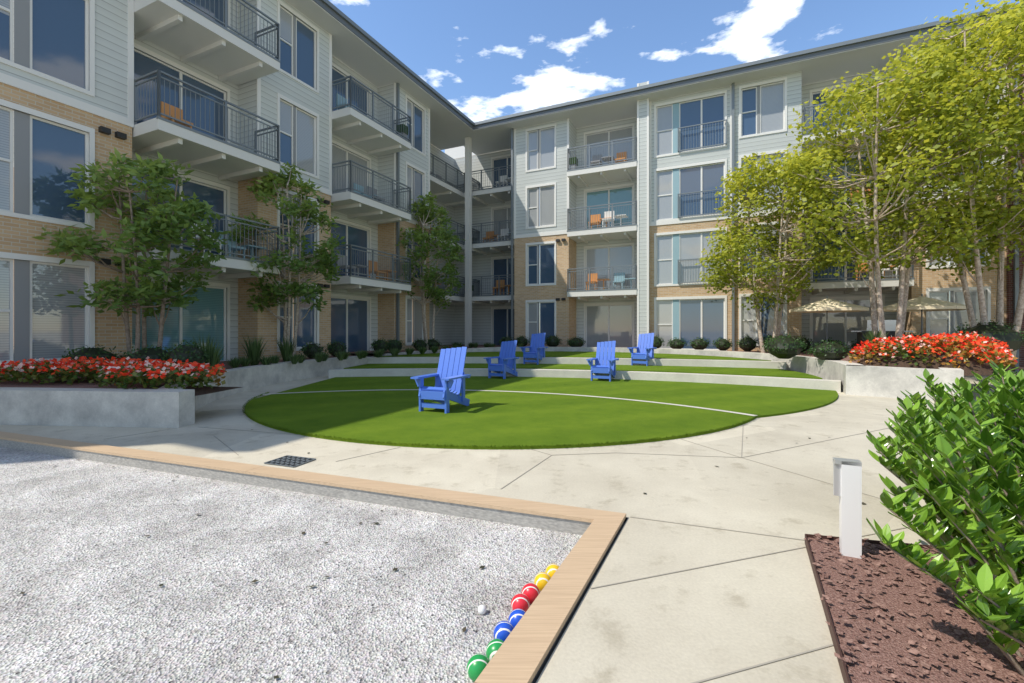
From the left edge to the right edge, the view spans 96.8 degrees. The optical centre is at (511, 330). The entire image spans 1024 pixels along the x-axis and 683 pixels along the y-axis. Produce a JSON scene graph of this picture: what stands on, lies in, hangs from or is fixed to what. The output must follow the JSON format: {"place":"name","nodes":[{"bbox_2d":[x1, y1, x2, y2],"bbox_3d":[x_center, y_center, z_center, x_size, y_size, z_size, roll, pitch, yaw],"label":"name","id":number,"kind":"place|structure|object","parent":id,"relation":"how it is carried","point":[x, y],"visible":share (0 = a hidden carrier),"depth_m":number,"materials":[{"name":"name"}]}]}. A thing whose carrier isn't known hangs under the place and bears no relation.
{"place":"outdoors","nodes":[
{"label":"outdoors","id":0,"kind":"place"},
{"bbox_2d":[0,332,1017,682],"bbox_3d":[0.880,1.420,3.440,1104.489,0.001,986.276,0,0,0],"label":"ground","id":1,"kind":"structure","parent":0,"point":[698,624],"depth_m":3.70,"materials":[{"name":"beige concrete"}]},
{"bbox_2d":[0,354,374,427],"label":"planter","id":2,"kind":"object","parent":1,"relation":"on","point":[34,402],"visible":0.59,"depth_m":6.78,"materials":[{"name":"grey concrete"}]},
{"bbox_2d":[32,147,227,354],"bbox_3d":[-7.986,-1.540,9.976,3.162,5.012,3.083,0,0,21],"label":"tree","id":3,"kind":"object","parent":2,"relation":"on","point":[178,217],"visible":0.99,"depth_m":9.56,"materials":[{"name":"green plant"}]},
{"bbox_2d":[228,162,345,356],"bbox_3d":[-6.873,-2.084,13.878,3.496,6.100,3.545,0,0,0],"label":"tree","id":4,"kind":"object","parent":2,"relation":"on","point":[285,292],"visible":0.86,"depth_m":13.65,"materials":[{"name":"green plant"}]},
{"bbox_2d":[0,0,485,376],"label":"wing","id":5,"kind":"structure","parent":1,"relation":"on","point":[227,100],"depth_m":13.04,"materials":[{"name":"white paint"}]},
{"bbox_2d":[0,431,627,682],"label":"bocce court","id":6,"kind":"object","parent":1,"relation":"on","point":[88,566],"visible":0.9,"depth_m":2.85,"materials":[{"name":"grey gravel"}]},
{"bbox_2d":[467,564,558,681],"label":"bocce balls","id":7,"kind":"object","parent":6,"relation":"in","point":[521,602],"visible":0.73,"depth_m":2.28},
{"bbox_2d":[445,137,476,345],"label":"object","id":8,"kind":"object","parent":1,"relation":"on","point":[465,152],"visible":0.4,"depth_m":24.89,"materials":[{"name":"white metal"}]},
{"bbox_2d":[108,409,924,682],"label":"joints","id":9,"kind":"object","parent":1,"relation":"on","point":[290,461],"visible":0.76,"depth_m":4.22,"materials":[{"name":"beige concrete"}]},
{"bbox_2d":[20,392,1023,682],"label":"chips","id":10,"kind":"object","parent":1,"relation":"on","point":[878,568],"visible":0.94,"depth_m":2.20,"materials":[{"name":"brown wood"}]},
{"bbox_2d":[244,376,837,449],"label":"turf","id":11,"kind":"structure","parent":1,"relation":"on","point":[382,411],"depth_m":7.83,"materials":[{"name":"green plant"}]},
{"bbox_2d":[411,347,470,412],"bbox_3d":[-1.192,0.852,8.011,0.757,1.100,0.979,0,0,22],"label":"chair","id":12,"kind":"object","parent":11,"relation":"on","point":[450,376],"visible":0.98,"depth_m":8.06,"materials":[{"name":"blue"}]},
{"bbox_2d":[483,340,518,378],"bbox_3d":[-0.253,0.852,13.311,0.757,1.100,0.979,0,0,31],"label":"chair","id":13,"kind":"object","parent":11,"relation":"on","point":[507,357],"visible":0.99,"depth_m":13.31,"materials":[{"name":"blue"}]},
{"bbox_2d":[262,389,756,415],"bbox_3d":[-0.484,1.381,9.432,9.705,0.001,1.907,0,0,15],"label":"band","id":14,"kind":"object","parent":11,"relation":"on","point":[550,393],"visible":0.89,"depth_m":9.60,"materials":[{"name":"white paint"}]},
{"bbox_2d":[586,341,618,381],"bbox_3d":[2.562,0.852,12.685,0.757,1.100,0.979,0,0,24],"label":"chair","id":15,"kind":"object","parent":11,"relation":"on","point":[606,363],"visible":0.97,"depth_m":12.78,"materials":[{"name":"blue"}]},
{"bbox_2d":[329,347,864,393],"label":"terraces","id":16,"kind":"object","parent":1,"relation":"on","point":[730,367],"visible":0.64,"depth_m":13.87,"materials":[{"name":"grey concrete"}]},
{"bbox_2d":[519,333,547,364],"bbox_3d":[0.805,0.642,15.939,0.757,1.100,0.979,0,0,26],"label":"chair","id":17,"kind":"object","parent":16,"relation":"on","point":[536,347],"visible":0.93,"depth_m":15.98,"materials":[{"name":"blue"}]},
{"bbox_2d":[627,333,656,365],"bbox_3d":[4.432,0.642,15.345,0.757,1.100,0.979,0,0,35],"label":"chair","id":18,"kind":"object","parent":16,"relation":"on","point":[645,348],"visible":0.94,"depth_m":15.34,"materials":[{"name":"blue"}]},
{"bbox_2d":[347,344,963,400],"bbox_3d":[2.528,1.100,20.946,33.056,0.640,24.256,0,0,0],"label":"planter","id":19,"kind":"object","parent":1,"relation":"on","point":[881,381],"visible":0.3,"depth_m":9.55,"materials":[{"name":"grey concrete"}]},
{"bbox_2d":[395,191,465,349],"bbox_3d":[-3.687,-2.632,20.274,3.346,7.117,3.541,0,0,-32],"label":"tree","id":20,"kind":"object","parent":19,"relation":"on","point":[430,276],"visible":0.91,"depth_m":19.95,"materials":[{"name":"green plant"}]},
{"bbox_2d":[0,331,1023,395],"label":"flowers","id":21,"kind":"object","parent":19,"relation":"on","point":[969,352],"visible":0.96,"depth_m":8.29,"materials":[{"name":"red plant"}]},
{"bbox_2d":[60,317,1023,374],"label":"shrubs","id":22,"kind":"object","parent":19,"relation":"on","point":[784,347],"visible":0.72,"depth_m":12.82,"materials":[{"name":"green plant"}]},
{"bbox_2d":[188,323,1023,367],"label":"shrubs","id":23,"kind":"object","parent":19,"relation":"on","point":[286,349],"visible":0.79,"depth_m":12.16,"materials":[{"name":"green plant"}]},
{"bbox_2d":[695,143,859,352],"bbox_3d":[9.422,-2.791,16.536,5.104,7.341,5.396,0,0,0],"label":"birch","id":24,"kind":"object","parent":19,"relation":"on","point":[742,234],"visible":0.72,"depth_m":16.31,"materials":[{"name":"green plant"}]},
{"bbox_2d":[764,31,1023,352],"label":"birch","id":25,"kind":"object","parent":19,"relation":"on","point":[887,90],"visible":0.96,"depth_m":12.30,"materials":[{"name":"green plant"}]},
{"bbox_2d":[455,3,1023,371],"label":"wing","id":26,"kind":"structure","parent":1,"relation":"on","point":[627,181],"depth_m":20.73,"materials":[{"name":"white paint"}]},
{"bbox_2d":[789,296,868,341],"bbox_3d":[11.300,-0.170,16.300,2.227,2.100,2.227,0,0,-22],"label":"umbrella","id":27,"kind":"object","parent":1,"relation":"on","point":[826,305],"visible":0.9,"depth_m":15.85,"materials":[{"name":"beige fabric"}]},
{"bbox_2d":[805,534,1023,682],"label":"mulch bed","id":28,"kind":"object","parent":1,"relation":"on","point":[890,644],"visible":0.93,"depth_m":2.13,"materials":[{"name":"brown wood"}]},
{"bbox_2d":[833,457,861,558],"bbox_3d":[2.054,1.107,2.787,0.135,0.625,0.060,0,0,25],"label":"bollard","id":29,"kind":"object","parent":28,"relation":"on","point":[847,481],"visible":0.86,"depth_m":2.76,"materials":[{"name":"white metal"}]},
{"bbox_2d":[866,406,1023,676],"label":"laurel","id":30,"kind":"object","parent":28,"relation":"on","point":[997,594],"visible":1,"depth_m":1.95,"materials":[{"name":"green plant"}]},
{"bbox_2d":[866,355,1023,564],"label":"laurel","id":31,"kind":"object","parent":28,"relation":"on","point":[1005,401],"visible":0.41,"depth_m":2.67,"materials":[{"name":"green plant"}]},
{"bbox_2d":[877,294,965,335],"bbox_3d":[13.800,-0.170,15.300,2.227,2.100,2.227,0,0,22],"label":"umbrella","id":32,"kind":"object","parent":1,"relation":"on","point":[921,304],"visible":0.77,"depth_m":14.80,"materials":[{"name":"beige fabric"}]},
{"bbox_2d":[838,0,1023,362],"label":"birch","id":33,"kind":"object","parent":1,"relation":"on","point":[1011,27],"visible":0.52,"depth_m":12.36,"materials":[{"name":"green plant"}]},
{"bbox_2d":[879,362,1023,468],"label":"shrub","id":34,"kind":"object","parent":1,"relation":"on","point":[937,390],"visible":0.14,"depth_m":3.47,"materials":[{"name":"green plant"}]},
{"bbox_2d":[926,0,1023,250],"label":"tree","id":35,"kind":"object","parent":1,"relation":"on","point":[1020,167],"visible":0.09,"depth_m":13.61,"materials":[{"name":"green plant"}]},
{"bbox_2d":[978,108,1023,226],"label":"tree","id":36,"kind":"object","parent":1,"relation":"on","point":[1007,200],"visible":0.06,"depth_m":15.52,"materials":[{"name":"green plant"}]},
{"bbox_2d":[329,0,1019,331],"label":"sky","id":37,"kind":"structure","parent":0,"point":[490,59],"materials":[{"name":"blue"}]},
{"bbox_2d":[847,320,913,354],"bbox_3d":[12.587,0.270,15.573,1.700,1.220,0.660,0,0,25],"label":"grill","id":38,"kind":"object","parent":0,"point":[890,325],"visible":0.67,"depth_m":15.46,"materials":[{"name":"silver metal"}]}
]}

